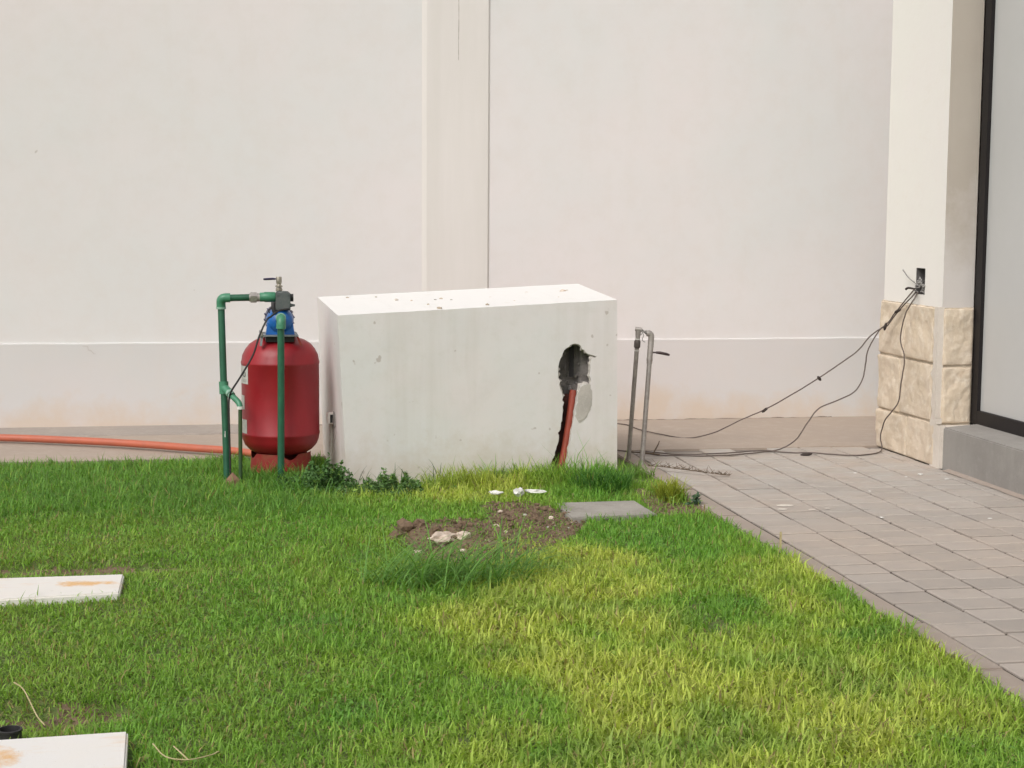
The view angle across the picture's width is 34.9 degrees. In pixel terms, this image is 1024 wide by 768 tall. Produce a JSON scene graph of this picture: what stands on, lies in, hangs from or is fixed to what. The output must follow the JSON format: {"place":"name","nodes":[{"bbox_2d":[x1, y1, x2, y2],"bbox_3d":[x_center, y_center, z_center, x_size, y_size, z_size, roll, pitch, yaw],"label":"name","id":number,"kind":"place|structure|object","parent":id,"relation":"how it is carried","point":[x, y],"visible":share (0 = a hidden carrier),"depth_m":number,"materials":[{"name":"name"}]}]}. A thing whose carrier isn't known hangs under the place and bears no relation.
{"place":"outdoors","nodes":[
{"label":"outdoors","id":0,"kind":"place"},
{"bbox_2d":[0,416,914,465],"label":"concrete apron","id":1,"kind":"object","parent":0,"point":[766,433],"visible":0.26,"depth_m":10.79,"materials":[{"name":"beige concrete"}]},
{"bbox_2d":[0,424,237,436],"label":"mortar fillet","id":2,"kind":"object","parent":1,"relation":"on","point":[89,431],"visible":0.65,"depth_m":10.95,"materials":[{"name":"beige concrete"}]},
{"bbox_2d":[0,434,251,456],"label":"orange hose","id":3,"kind":"object","parent":1,"relation":"on","point":[112,442],"visible":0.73,"depth_m":10.21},
{"bbox_2d":[0,0,892,427],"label":"boundary wall","id":4,"kind":"structure","parent":1,"relation":"on","point":[698,188],"depth_m":11.35,"materials":[{"name":"paint"}]},
{"bbox_2d":[0,457,1023,767],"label":"soil","id":5,"kind":"structure","parent":0,"point":[56,711],"depth_m":5.79,"materials":[{"name":"brown soil"}]},
{"bbox_2d":[0,725,22,739],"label":"pipe stub","id":6,"kind":"object","parent":5,"relation":"on","point":[11,731],"visible":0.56,"depth_m":4.66,"materials":[{"name":"black plastic"}]},
{"bbox_2d":[13,682,44,725],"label":"straw stalk","id":7,"kind":"object","parent":5,"relation":"on","point":[30,703],"visible":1,"depth_m":4.75,"materials":[{"name":"beige plant"}]},
{"bbox_2d":[0,574,123,606],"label":"white slab","id":8,"kind":"structure","parent":5,"relation":"on","point":[56,589],"depth_m":6.39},
{"bbox_2d":[0,732,127,767],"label":"white slab","id":9,"kind":"structure","parent":5,"relation":"on","point":[104,750],"depth_m":4.44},
{"bbox_2d":[152,743,218,759],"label":"straw stalk","id":10,"kind":"object","parent":5,"relation":"on","point":[183,754],"visible":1,"depth_m":4.40,"materials":[{"name":"beige plant"}]},
{"bbox_2d":[226,472,239,487],"bbox_3d":[-1.541,0.541,8.990,0.076,0.110,0.072,-1,6,-10],"label":"brick lump","id":11,"kind":"object","parent":5,"relation":"on","point":[233,475],"visible":0.53,"depth_m":8.97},
{"bbox_2d":[216,292,275,478],"bbox_3d":[-1.487,0.042,9.144,0.332,1.109,0.237,-1,6,-10],"label":"green pipework","id":12,"kind":"object","parent":5,"relation":"on","point":[221,301],"visible":0.98,"depth_m":9.15,"materials":[{"name":"plastic"}]},
{"bbox_2d":[229,459,307,483],"bbox_3d":[-1.329,0.497,9.117,0.540,0.131,0.389,-1,6,-10],"label":"grass tuft","id":13,"kind":"object","parent":5,"relation":"on","point":[269,472],"visible":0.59,"depth_m":9.12,"materials":[{"name":"green plant"}]},
{"bbox_2d":[241,337,319,475],"bbox_3d":[-1.335,0.140,9.399,0.449,0.839,0.449,-1,6,-10],"label":"pressure tank","id":14,"kind":"object","parent":5,"relation":"on","point":[259,386],"visible":0.73,"depth_m":9.22,"materials":[{"name":"metal"}]},
{"bbox_2d":[259,291,301,345],"bbox_3d":[-1.325,-0.382,9.306,0.238,0.306,0.333,-1,6,-10],"label":"water pump","id":15,"kind":"object","parent":14,"relation":"on","point":[284,299],"visible":0.82,"depth_m":9.19,"materials":[{"name":"metal"}]},
{"bbox_2d":[228,308,288,473],"bbox_3d":[-1.414,0.082,9.136,0.350,1.009,0.076,-2,6,-18],"label":"pump cable","id":16,"kind":"object","parent":15,"relation":"attached to","point":[248,363],"visible":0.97,"depth_m":9.11,"materials":[{"name":"black rubber"}]},
{"bbox_2d":[263,277,282,290],"bbox_3d":[-1.348,-0.565,9.187,0.108,0.081,0.041,-1,6,-10],"label":"ball valve","id":17,"kind":"object","parent":15,"relation":"attached to","point":[278,286],"visible":1,"depth_m":9.18,"materials":[{"name":"silver metal"}]},
{"bbox_2d":[276,313,285,475],"bbox_3d":[-1.292,0.104,9.134,0.057,1.007,0.118,-1,6,-10],"label":"green suction pipe","id":18,"kind":"object","parent":15,"relation":"attached to","point":[280,322],"visible":0.95,"depth_m":9.08,"materials":[{"name":"green plastic"}]},
{"bbox_2d":[259,474,302,485],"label":"weed bush","id":19,"kind":"object","parent":5,"relation":"on","point":[284,477],"visible":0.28,"depth_m":9.01,"materials":[{"name":"green plant"}]},
{"bbox_2d":[0,512,586,767],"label":"dry clippings","id":20,"kind":"object","parent":5,"relation":"on","point":[298,629],"visible":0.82,"depth_m":5.98,"materials":[{"name":"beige plant"}]},
{"bbox_2d":[267,466,365,494],"bbox_3d":[-1.070,0.535,8.836,0.597,0.160,0.475,-1,6,-10],"label":"grass tuft","id":21,"kind":"object","parent":5,"relation":"on","point":[291,482],"visible":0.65,"depth_m":8.78,"materials":[{"name":"green plant"}]},
{"bbox_2d":[278,452,363,498],"bbox_3d":[-1.052,0.488,8.868,0.767,0.245,0.669,4,7,29],"label":"weed bush","id":22,"kind":"object","parent":5,"relation":"on","point":[337,475],"visible":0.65,"depth_m":8.86,"materials":[{"name":"leaves"},{"name":"plant stems"}]},
{"bbox_2d":[310,467,455,501],"bbox_3d":[-0.573,0.543,8.814,1.474,0.171,0.634,-1,6,-10],"label":"weed bush","id":23,"kind":"object","parent":5,"relation":"on","point":[384,483],"visible":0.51,"depth_m":8.79,"materials":[{"name":"leaves"},{"name":"plant stems"}]},
{"bbox_2d":[387,530,406,539],"bbox_3d":[-0.532,0.704,7.562,0.097,0.054,0.058,-1,6,-10],"label":"earth clod","id":24,"kind":"object","parent":5,"relation":"on","point":[392,534],"visible":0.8,"depth_m":7.55,"materials":[{"name":"brown soil"}]},
{"bbox_2d":[358,461,441,482],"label":"grass tuft","id":25,"kind":"object","parent":5,"relation":"on","point":[409,473],"visible":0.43,"depth_m":9.07,"materials":[{"name":"green plant"}]},
{"bbox_2d":[397,518,413,533],"bbox_3d":[-0.505,0.675,7.650,0.080,0.084,0.117,-2,6,-22],"label":"earth clod","id":26,"kind":"object","parent":5,"relation":"on","point":[403,524],"visible":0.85,"depth_m":7.61,"materials":[{"name":"brown soil"}]},
{"bbox_2d":[413,519,427,527],"bbox_3d":[-0.440,0.665,7.683,0.105,0.063,0.066,-1,6,-10],"label":"earth clod","id":27,"kind":"object","parent":5,"relation":"on","point":[420,523],"visible":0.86,"depth_m":7.67,"materials":[{"name":"brown soil"}]},
{"bbox_2d":[393,467,466,490],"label":"grass tuft","id":28,"kind":"object","parent":5,"relation":"on","point":[430,483],"visible":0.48,"depth_m":8.91,"materials":[{"name":"green plant"}]},
{"bbox_2d":[432,526,441,532],"bbox_3d":[-0.352,0.679,7.615,0.057,0.038,0.080,-1,6,-10],"label":"earth clod","id":29,"kind":"object","parent":5,"relation":"on","point":[435,528],"visible":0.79,"depth_m":7.59,"materials":[{"name":"brown soil"}]},
{"bbox_2d":[427,531,456,546],"bbox_3d":[-0.307,0.715,7.514,0.093,0.084,0.196,4,7,30],"label":"rubble chunk","id":30,"kind":"object","parent":5,"relation":"on","point":[438,535],"visible":0.86,"depth_m":7.47,"materials":[{"name":"beige stone"}]},
{"bbox_2d":[318,511,592,594],"bbox_3d":[-0.209,0.674,6.680,1.247,0.293,0.951,-1,6,-10],"label":"grass tuft","id":31,"kind":"object","parent":5,"relation":"on","point":[427,571],"visible":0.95,"depth_m":6.66,"materials":[{"name":"green plant"}]},
{"bbox_2d":[419,461,505,487],"bbox_3d":[-0.287,0.503,8.990,0.555,0.202,0.406,2,6,19],"label":"grass tuft","id":32,"kind":"object","parent":5,"relation":"on","point":[461,475],"visible":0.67,"depth_m":8.96,"materials":[{"name":"green plant"}]},
{"bbox_2d":[456,531,471,539],"bbox_3d":[-0.224,0.703,7.551,0.074,0.042,0.111,-1,6,-10],"label":"rubble chunk","id":33,"kind":"object","parent":5,"relation":"on","point":[460,534],"visible":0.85,"depth_m":7.53,"materials":[{"name":"beige stone"}]},
{"bbox_2d":[317,284,616,485],"bbox_3d":[-0.281,0.006,9.684,1.678,1.160,1.049,-1,6,-10],"label":"masonry box","id":34,"kind":"object","parent":5,"relation":"on","point":[408,386],"visible":0.94,"depth_m":9.25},
{"bbox_2d":[558,390,576,468],"bbox_3d":[0.311,0.324,9.422,0.158,0.582,0.056,-4,8,-38],"label":"conduit pipe","id":35,"kind":"object","parent":34,"relation":"attached to","point":[569,414],"visible":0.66,"depth_m":9.40,"materials":[{"name":"orange plastic"}]},
{"bbox_2d":[489,490,503,494],"bbox_3d":[-0.088,0.573,8.608,0.086,0.025,0.033,2,6,16],"label":"rubble chunk","id":36,"kind":"object","parent":5,"relation":"on","point":[495,492],"visible":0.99,"depth_m":8.60,"materials":[{"name":"white stone"}]},
{"bbox_2d":[0,440,1023,767],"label":"grass","id":37,"kind":"structure","parent":5,"relation":"on","point":[564,666],"depth_m":5.68,"materials":[{"name":"green plant"}]},
{"bbox_2d":[513,487,523,496],"bbox_3d":[0.035,0.567,8.541,0.069,0.052,0.050,-3,7,-27],"label":"rubble chunk","id":38,"kind":"object","parent":37,"relation":"on","point":[517,491],"visible":0.97,"depth_m":8.52,"materials":[{"name":"white stone"}]},
{"bbox_2d":[525,489,546,492],"bbox_3d":[0.125,0.565,8.573,0.120,0.022,0.025,1,6,4],"label":"rubble chunk","id":39,"kind":"object","parent":37,"relation":"on","point":[534,491],"visible":1,"depth_m":8.56,"materials":[{"name":"white stone"}]},
{"bbox_2d":[0,459,1023,766],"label":"clover leaves","id":40,"kind":"object","parent":5,"relation":"on","point":[372,611],"visible":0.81,"depth_m":6.08,"materials":[{"name":"green plant"}]},
{"bbox_2d":[478,460,552,480],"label":"grass tuft","id":41,"kind":"object","parent":5,"relation":"on","point":[515,468],"visible":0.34,"depth_m":9.10,"materials":[{"name":"green plant"}]},
{"bbox_2d":[503,459,575,485],"bbox_3d":[0.159,0.497,9.028,0.454,0.157,0.395,-1,6,-10],"label":"grass tuft","id":42,"kind":"object","parent":5,"relation":"on","point":[546,474],"visible":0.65,"depth_m":9.00,"materials":[{"name":"green plant"}]},
{"bbox_2d":[391,491,701,557],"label":"soil clods","id":43,"kind":"object","parent":5,"relation":"on","point":[510,520],"visible":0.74,"depth_m":7.81,"materials":[{"name":"brown soil"}]},
{"bbox_2d":[555,461,636,493],"bbox_3d":[0.488,0.508,8.940,0.479,0.155,0.472,-5,8,-41],"label":"grass tuft","id":44,"kind":"object","parent":5,"relation":"on","point":[627,480],"visible":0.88,"depth_m":8.88,"materials":[{"name":"green plant"}]},
{"bbox_2d":[557,501,656,522],"bbox_3d":[0.472,0.658,8.245,0.445,0.054,0.430,-1,6,-10],"label":"concrete slab","id":45,"kind":"object","parent":5,"relation":"on","point":[579,510],"depth_m":8.20,"materials":[{"name":"grey concrete"}]},
{"bbox_2d":[618,460,659,479],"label":"grass tuft","id":46,"kind":"object","parent":5,"relation":"on","point":[637,472],"visible":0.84,"depth_m":9.35,"materials":[{"name":"green plant"}]},
{"bbox_2d":[642,473,693,502],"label":"grass tuft","id":47,"kind":"object","parent":5,"relation":"on","point":[670,487],"visible":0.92,"depth_m":8.64,"materials":[{"name":"green plant"}]},
{"bbox_2d":[683,491,702,505],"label":"weed bush","id":48,"kind":"object","parent":5,"relation":"on","point":[696,498],"visible":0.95,"depth_m":8.47,"materials":[{"name":"green plant"}]},
{"bbox_2d":[632,447,1023,681],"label":"paving","id":49,"kind":"structure","parent":0,"point":[935,548],"depth_m":7.93,"materials":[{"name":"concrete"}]},
{"bbox_2d":[644,459,730,475],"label":"dry twig","id":50,"kind":"object","parent":49,"relation":"on","point":[684,468],"visible":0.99,"depth_m":9.44,"materials":[{"name":"brown wood"}]},
{"bbox_2d":[943,469,1023,499],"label":"cement strip","id":51,"kind":"object","parent":49,"relation":"on","point":[1003,490],"visible":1,"depth_m":9.12,"materials":[{"name":"beige concrete"}]},
{"label":"ground","id":52,"kind":"structure","parent":0,"visible":0},
{"bbox_2d":[617,451,1023,704],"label":"kerb","id":53,"kind":"structure","parent":52,"relation":"on","point":[1010,681],"depth_m":6.42,"materials":[{"name":"grey concrete"}]},
{"bbox_2d":[626,327,669,464],"bbox_3d":[0.788,0.119,9.825,0.274,0.925,0.191,3,7,26],"label":"garden standpipe","id":54,"kind":"object","parent":53,"relation":"on","point":[650,335],"visible":0.98,"depth_m":9.81,"materials":[{"name":"grey metal"}]},
{"bbox_2d":[779,532,781,548],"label":"dry weed","id":55,"kind":"object","parent":53,"relation":"on","point":[780,542],"visible":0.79,"depth_m":7.31,"materials":[{"name":"plant"}]},
{"bbox_2d":[875,0,1023,494],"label":"building","id":56,"kind":"structure","parent":52,"relation":"on","point":[954,257],"depth_m":9.68,"materials":[{"name":"paint"}]},
{"bbox_2d":[617,289,915,437],"bbox_3d":[1.472,-0.150,10.820,2.528,1.052,0.332,5,7,35],"label":"cable","id":57,"kind":"object","parent":56,"relation":"attached to","point":[819,377],"visible":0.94,"depth_m":10.69,"materials":[{"name":"black rubber"}]},
{"bbox_2d":[617,291,916,456],"bbox_3d":[1.471,-0.081,10.235,2.028,1.036,0.356,0,6,-1],"label":"cable","id":58,"kind":"object","parent":56,"relation":"attached to","point":[812,414],"visible":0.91,"depth_m":10.35,"materials":[{"name":"black rubber"}]},
{"bbox_2d":[631,441,659,454],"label":"dry twig","id":59,"kind":"object","parent":58,"relation":"on","point":[653,453],"visible":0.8,"depth_m":10.15,"materials":[{"name":"brown wood"}]},
{"bbox_2d":[645,292,917,455],"bbox_3d":[1.658,-0.076,10.247,1.689,1.036,0.374,1,6,4],"label":"cable","id":60,"kind":"object","parent":56,"relation":"attached to","point":[806,453],"visible":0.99,"depth_m":10.19,"materials":[{"name":"black rubber"}]},
{"bbox_2d":[980,0,1023,421],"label":"door panel","id":61,"kind":"structure","parent":56,"relation":"in","point":[1002,384],"depth_m":9.37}
]}

